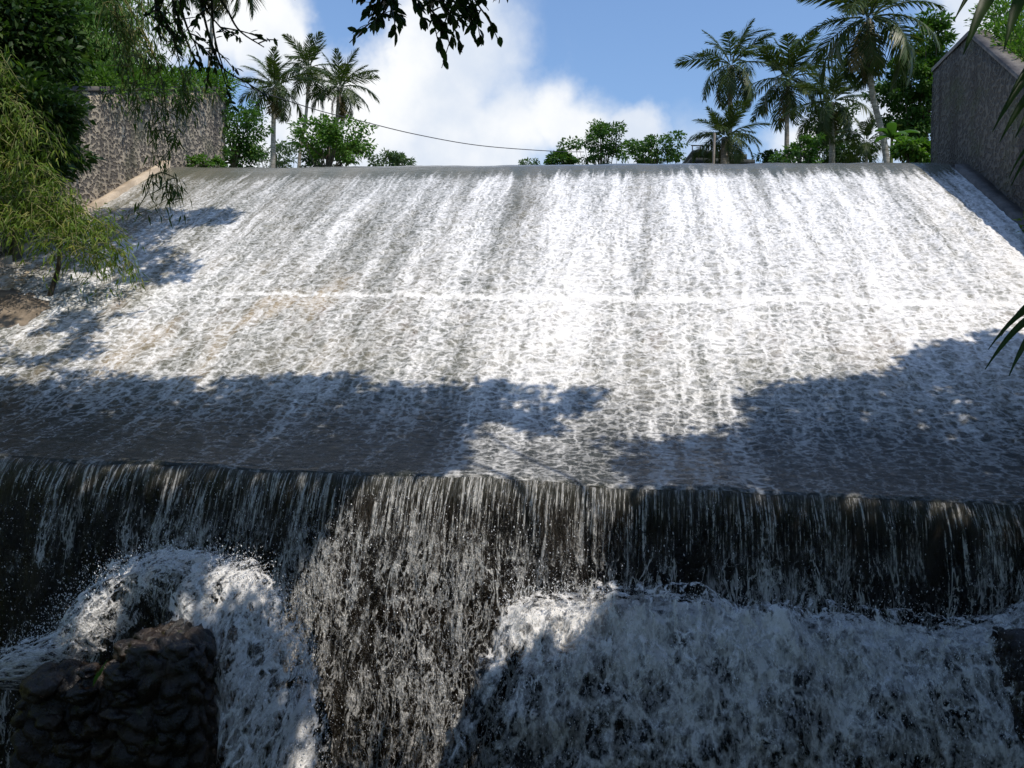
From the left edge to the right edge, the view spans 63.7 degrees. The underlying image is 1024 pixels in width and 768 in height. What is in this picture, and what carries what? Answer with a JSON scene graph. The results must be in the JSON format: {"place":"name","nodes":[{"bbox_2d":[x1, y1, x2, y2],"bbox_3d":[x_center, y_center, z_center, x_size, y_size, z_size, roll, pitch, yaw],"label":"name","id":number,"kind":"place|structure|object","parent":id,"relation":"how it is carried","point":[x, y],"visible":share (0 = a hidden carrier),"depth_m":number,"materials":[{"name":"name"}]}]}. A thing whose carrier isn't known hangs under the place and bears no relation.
{"place":"outdoors","nodes":[
{"label":"outdoors","id":0,"kind":"place"},
{"bbox_2d":[0,543,328,767],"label":"cascade water","id":1,"kind":"structure","parent":0,"point":[290,732],"depth_m":10.38,"materials":[{"name":"white liquid"}]},
{"bbox_2d":[0,163,1023,504],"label":"spillway water","id":2,"kind":"structure","parent":0,"point":[826,329],"depth_m":18.39,"materials":[{"name":"white liquid"}]},
{"bbox_2d":[0,457,1023,767],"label":"falling water","id":3,"kind":"structure","parent":0,"point":[916,533],"depth_m":12.46,"materials":[{"name":"white liquid"}]},
{"bbox_2d":[0,469,1023,767],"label":"spray","id":4,"kind":"object","parent":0,"point":[526,623],"visible":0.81,"depth_m":10.63,"materials":[{"name":"white liquid"}]},
{"bbox_2d":[64,31,1023,85],"bbox_3d":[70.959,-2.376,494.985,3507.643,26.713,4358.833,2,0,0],"label":"ground","id":5,"kind":"structure","parent":0,"point":[1021,58],"depth_m":26.08,"materials":[{"name":"green plant"}]},
{"bbox_2d":[0,17,90,104],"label":"tree","id":6,"kind":"object","parent":5,"relation":"on","point":[7,27],"visible":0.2,"depth_m":24.16,"materials":[{"name":"green plant"}]},
{"bbox_2d":[0,0,104,90],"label":"tree","id":7,"kind":"object","parent":5,"relation":"on","point":[59,15],"visible":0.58,"depth_m":24.71,"materials":[{"name":"green plant"}]},
{"bbox_2d":[0,51,106,261],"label":"shrub","id":8,"kind":"object","parent":5,"relation":"on","point":[67,115],"visible":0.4,"depth_m":22.95,"materials":[{"name":"green plant"}]},
{"bbox_2d":[0,44,150,301],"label":"bamboo","id":9,"kind":"object","parent":5,"relation":"on","point":[26,205],"visible":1,"depth_m":20.69,"materials":[{"name":"green plant"}]},
{"bbox_2d":[0,86,225,255],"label":"retaining wall","id":10,"kind":"structure","parent":5,"relation":"on","point":[117,144],"depth_m":29.22,"materials":[{"name":"stone"}]},
{"bbox_2d":[59,0,217,123],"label":"bamboo","id":11,"kind":"object","parent":10,"relation":"on","point":[107,40],"visible":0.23,"depth_m":29.63,"materials":[{"name":"green plant"}]},
{"bbox_2d":[93,0,213,228],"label":"bamboo","id":12,"kind":"object","parent":10,"relation":"attached to","point":[183,91],"visible":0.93,"depth_m":14.98,"materials":[{"name":"green plant"}]},
{"bbox_2d":[74,59,241,109],"bbox_3d":[-13.354,-11.626,32.063,2.043,4.583,9.909,2,0,7],"label":"shrub","id":13,"kind":"object","parent":10,"relation":"on","point":[214,79],"visible":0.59,"depth_m":30.45,"materials":[{"name":"green plant"}]},
{"bbox_2d":[219,91,233,167],"bbox_3d":[-12.707,-10.919,36.017,0.986,3.956,1.022,2,0,42],"label":"creeper","id":14,"kind":"object","parent":10,"relation":"attached to","point":[225,151],"visible":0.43,"depth_m":35.96,"materials":[{"name":"green plant"}]},
{"bbox_2d":[185,152,226,167],"bbox_3d":[-12.224,-8.750,32.947,1.661,1.060,1.221,2,0,-19],"label":"bush","id":15,"kind":"object","parent":5,"relation":"on","point":[194,161],"visible":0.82,"depth_m":32.89,"materials":[{"name":"green plant"}]},
{"bbox_2d":[135,0,277,111],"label":"shade tree","id":16,"kind":"object","parent":5,"relation":"on","point":[162,17],"visible":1,"depth_m":9.99,"materials":[{"name":"green plant"}]},
{"bbox_2d":[170,0,265,69],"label":"shade tree","id":17,"kind":"object","parent":5,"relation":"on","point":[216,4],"visible":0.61,"depth_m":48.75,"materials":[{"name":"green plant"}]},
{"bbox_2d":[225,98,273,167],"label":"tree","id":18,"kind":"object","parent":5,"relation":"on","point":[240,151],"visible":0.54,"depth_m":43.62,"materials":[{"name":"green plant"}]},
{"bbox_2d":[230,45,320,167],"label":"coconut palm","id":19,"kind":"object","parent":5,"relation":"on","point":[277,89],"visible":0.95,"depth_m":69.79,"materials":[{"name":"green plant"}]},
{"bbox_2d":[255,140,297,167],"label":"tree","id":20,"kind":"object","parent":5,"relation":"on","point":[284,161],"visible":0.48,"depth_m":84.99,"materials":[{"name":"green plant"}]},
{"bbox_2d":[275,31,338,167],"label":"coconut palm","id":21,"kind":"object","parent":5,"relation":"on","point":[306,55],"visible":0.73,"depth_m":77.34,"materials":[{"name":"green plant"}]},
{"bbox_2d":[293,141,347,167],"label":"tree","id":22,"kind":"object","parent":5,"relation":"on","point":[309,162],"visible":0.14,"depth_m":53.19,"materials":[{"name":"green plant"}]},
{"bbox_2d":[286,113,378,166],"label":"tree","id":23,"kind":"object","parent":5,"relation":"on","point":[328,134],"visible":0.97,"depth_m":49.38,"materials":[{"name":"green plant"}]},
{"bbox_2d":[292,47,380,148],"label":"coconut palm","id":24,"kind":"object","parent":5,"relation":"on","point":[343,69],"visible":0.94,"depth_m":71.68,"materials":[{"name":"green plant"}]},
{"bbox_2d":[365,148,415,165],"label":"tree","id":25,"kind":"object","parent":5,"relation":"on","point":[396,158],"visible":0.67,"depth_m":93.95,"materials":[{"name":"green plant"}]},
{"bbox_2d":[232,82,572,151],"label":"cable","id":26,"kind":"object","parent":5,"relation":"on","point":[400,130],"visible":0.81,"depth_m":55.39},
{"bbox_2d":[348,0,507,69],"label":"shade tree","id":27,"kind":"object","parent":5,"relation":"on","point":[469,12],"visible":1,"depth_m":6.17,"materials":[{"name":"green plant"}]},
{"bbox_2d":[0,161,1023,502],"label":"weir","id":28,"kind":"object","parent":5,"relation":"on","point":[994,195],"visible":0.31,"depth_m":25.00,"materials":[{"name":"beige concrete"}]},
{"bbox_2d":[0,288,50,327],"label":"sediment","id":29,"kind":"object","parent":28,"relation":"on","point":[16,307],"visible":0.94,"depth_m":20.48,"materials":[{"name":"beige sand"}]},
{"bbox_2d":[47,202,102,295],"bbox_3d":[-11.126,-3.428,20.939,1.641,2.400,0.828,2,0,0],"label":"sapling","id":30,"kind":"object","parent":29,"relation":"on","point":[53,283],"visible":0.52,"depth_m":21.06,"materials":[{"name":"green plant"}]},
{"bbox_2d":[518,157,544,164],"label":"tree","id":31,"kind":"object","parent":5,"relation":"on","point":[522,162],"visible":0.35,"depth_m":119.58,"materials":[{"name":"green plant"}]},
{"bbox_2d":[543,148,580,164],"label":"tree","id":32,"kind":"object","parent":5,"relation":"on","point":[566,158],"visible":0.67,"depth_m":84.43,"materials":[{"name":"green plant"}]},
{"bbox_2d":[556,118,633,164],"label":"tree","id":33,"kind":"object","parent":5,"relation":"on","point":[601,130],"visible":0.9,"depth_m":69.18,"materials":[{"name":"green plant"}]},
{"bbox_2d":[616,129,689,163],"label":"tree","id":34,"kind":"object","parent":5,"relation":"on","point":[644,148],"visible":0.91,"depth_m":73.41,"materials":[{"name":"green plant"}]},
{"bbox_2d":[712,133,715,163],"bbox_3d":[7.702,-8.291,31.501,0.106,2.605,0.102,2,0,22],"label":"post","id":35,"kind":"object","parent":5,"relation":"on","point":[713,153],"visible":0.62,"depth_m":31.46,"materials":[{"name":"grey wood"}]},
{"bbox_2d":[683,145,754,163],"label":"pavilion","id":36,"kind":"structure","parent":5,"relation":"on","point":[700,160],"depth_m":61.81,"materials":[{"name":"brown wood"}]},
{"bbox_2d":[686,99,771,163],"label":"coconut palm","id":37,"kind":"object","parent":5,"relation":"on","point":[725,146],"visible":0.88,"depth_m":56.38,"materials":[{"name":"green plant"}]},
{"bbox_2d":[674,18,785,152],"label":"coconut palm","id":38,"kind":"object","parent":5,"relation":"on","point":[728,78],"visible":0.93,"depth_m":65.13,"materials":[{"name":"green plant"}]},
{"bbox_2d":[751,149,795,162],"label":"bush","id":39,"kind":"object","parent":5,"relation":"on","point":[766,154],"visible":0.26,"depth_m":71.56,"materials":[{"name":"green plant"}]},
{"bbox_2d":[741,31,847,155],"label":"coconut palm","id":40,"kind":"object","parent":5,"relation":"on","point":[786,102],"visible":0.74,"depth_m":67.16,"materials":[{"name":"green plant"}]},
{"bbox_2d":[768,132,825,163],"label":"bush","id":41,"kind":"object","parent":5,"relation":"on","point":[794,149],"visible":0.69,"depth_m":47.62,"materials":[{"name":"green plant"}]},
{"bbox_2d":[796,99,861,162],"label":"tree","id":42,"kind":"object","parent":5,"relation":"on","point":[822,147],"visible":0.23,"depth_m":83.32,"materials":[{"name":"green plant"}]},
{"bbox_2d":[781,58,881,162],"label":"coconut palm","id":43,"kind":"object","parent":5,"relation":"on","point":[830,115],"visible":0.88,"depth_m":61.75,"materials":[{"name":"green plant"}]},
{"bbox_2d":[821,138,880,162],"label":"bush","id":44,"kind":"object","parent":5,"relation":"on","point":[840,148],"visible":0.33,"depth_m":65.43,"materials":[{"name":"green plant"}]},
{"bbox_2d":[832,115,902,162],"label":"coconut palm","id":45,"kind":"object","parent":5,"relation":"on","point":[864,147],"visible":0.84,"depth_m":54.92,"materials":[{"name":"green plant"}]},
{"bbox_2d":[794,0,948,162],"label":"coconut palm","id":46,"kind":"object","parent":5,"relation":"on","point":[867,49],"visible":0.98,"depth_m":49.87,"materials":[{"name":"green plant"}]},
{"bbox_2d":[875,121,919,162],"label":"banana plant","id":47,"kind":"object","parent":5,"relation":"on","point":[890,131],"visible":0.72,"depth_m":41.82,"materials":[{"name":"green plant"}]},
{"bbox_2d":[888,135,930,162],"bbox_3d":[16.413,-8.798,33.522,1.965,2.959,2.107,2,0,0],"label":"bush","id":48,"kind":"object","parent":5,"relation":"on","point":[913,150],"visible":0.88,"depth_m":33.17,"materials":[{"name":"green plant"}]},
{"bbox_2d":[861,6,959,143],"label":"tree","id":49,"kind":"object","parent":5,"relation":"on","point":[916,115],"visible":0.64,"depth_m":54.91,"materials":[{"name":"green plant"}]},
{"bbox_2d":[930,30,1023,209],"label":"retaining wall","id":50,"kind":"structure","parent":5,"relation":"on","point":[973,86],"depth_m":25.94,"materials":[{"name":"stone"}]},
{"bbox_2d":[1012,211,1023,232],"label":"shrub","id":51,"kind":"object","parent":50,"relation":"on","point":[1019,224],"visible":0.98,"depth_m":21.86,"materials":[{"name":"green plant"}]},
{"bbox_2d":[954,0,1023,375],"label":"coconut palm","id":52,"kind":"object","parent":5,"relation":"on","point":[983,7],"visible":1,"depth_m":2.61,"materials":[{"name":"green plant"}]},
{"bbox_2d":[963,0,1023,61],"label":"shrub","id":53,"kind":"object","parent":5,"relation":"on","point":[995,25],"visible":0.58,"depth_m":26.22,"materials":[{"name":"green plant"}]},
{"bbox_2d":[985,626,1023,755],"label":"abutment","id":54,"kind":"object","parent":5,"relation":"on","point":[1008,653],"visible":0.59,"depth_m":10.14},
{"bbox_2d":[110,0,1023,167],"label":"sky","id":55,"kind":"structure","parent":0,"point":[560,66],"materials":[{"name":"blue"}]},
{"bbox_2d":[440,580,1023,767],"bbox_3d":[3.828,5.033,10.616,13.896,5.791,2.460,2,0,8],"label":"cascade water","id":56,"kind":"structure","parent":0,"point":[693,753],"depth_m":10.45,"materials":[{"name":"liquid"}]},
{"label":"pool water","id":57,"kind":"structure","parent":0,"visible":0},
{"bbox_2d":[9,614,240,767],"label":"stone pier","id":58,"kind":"structure","parent":57,"relation":"in","point":[146,700],"depth_m":9.56,"materials":[{"name":"grey stone"}]},
{"bbox_2d":[92,659,107,686],"bbox_3d":[-4.652,3.267,9.289,0.168,0.333,0.032,2,0,0],"label":"grass tuft","id":59,"kind":"object","parent":58,"relation":"attached to","point":[98,675],"visible":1,"depth_m":9.28,"materials":[{"name":"green plant"}]}
]}

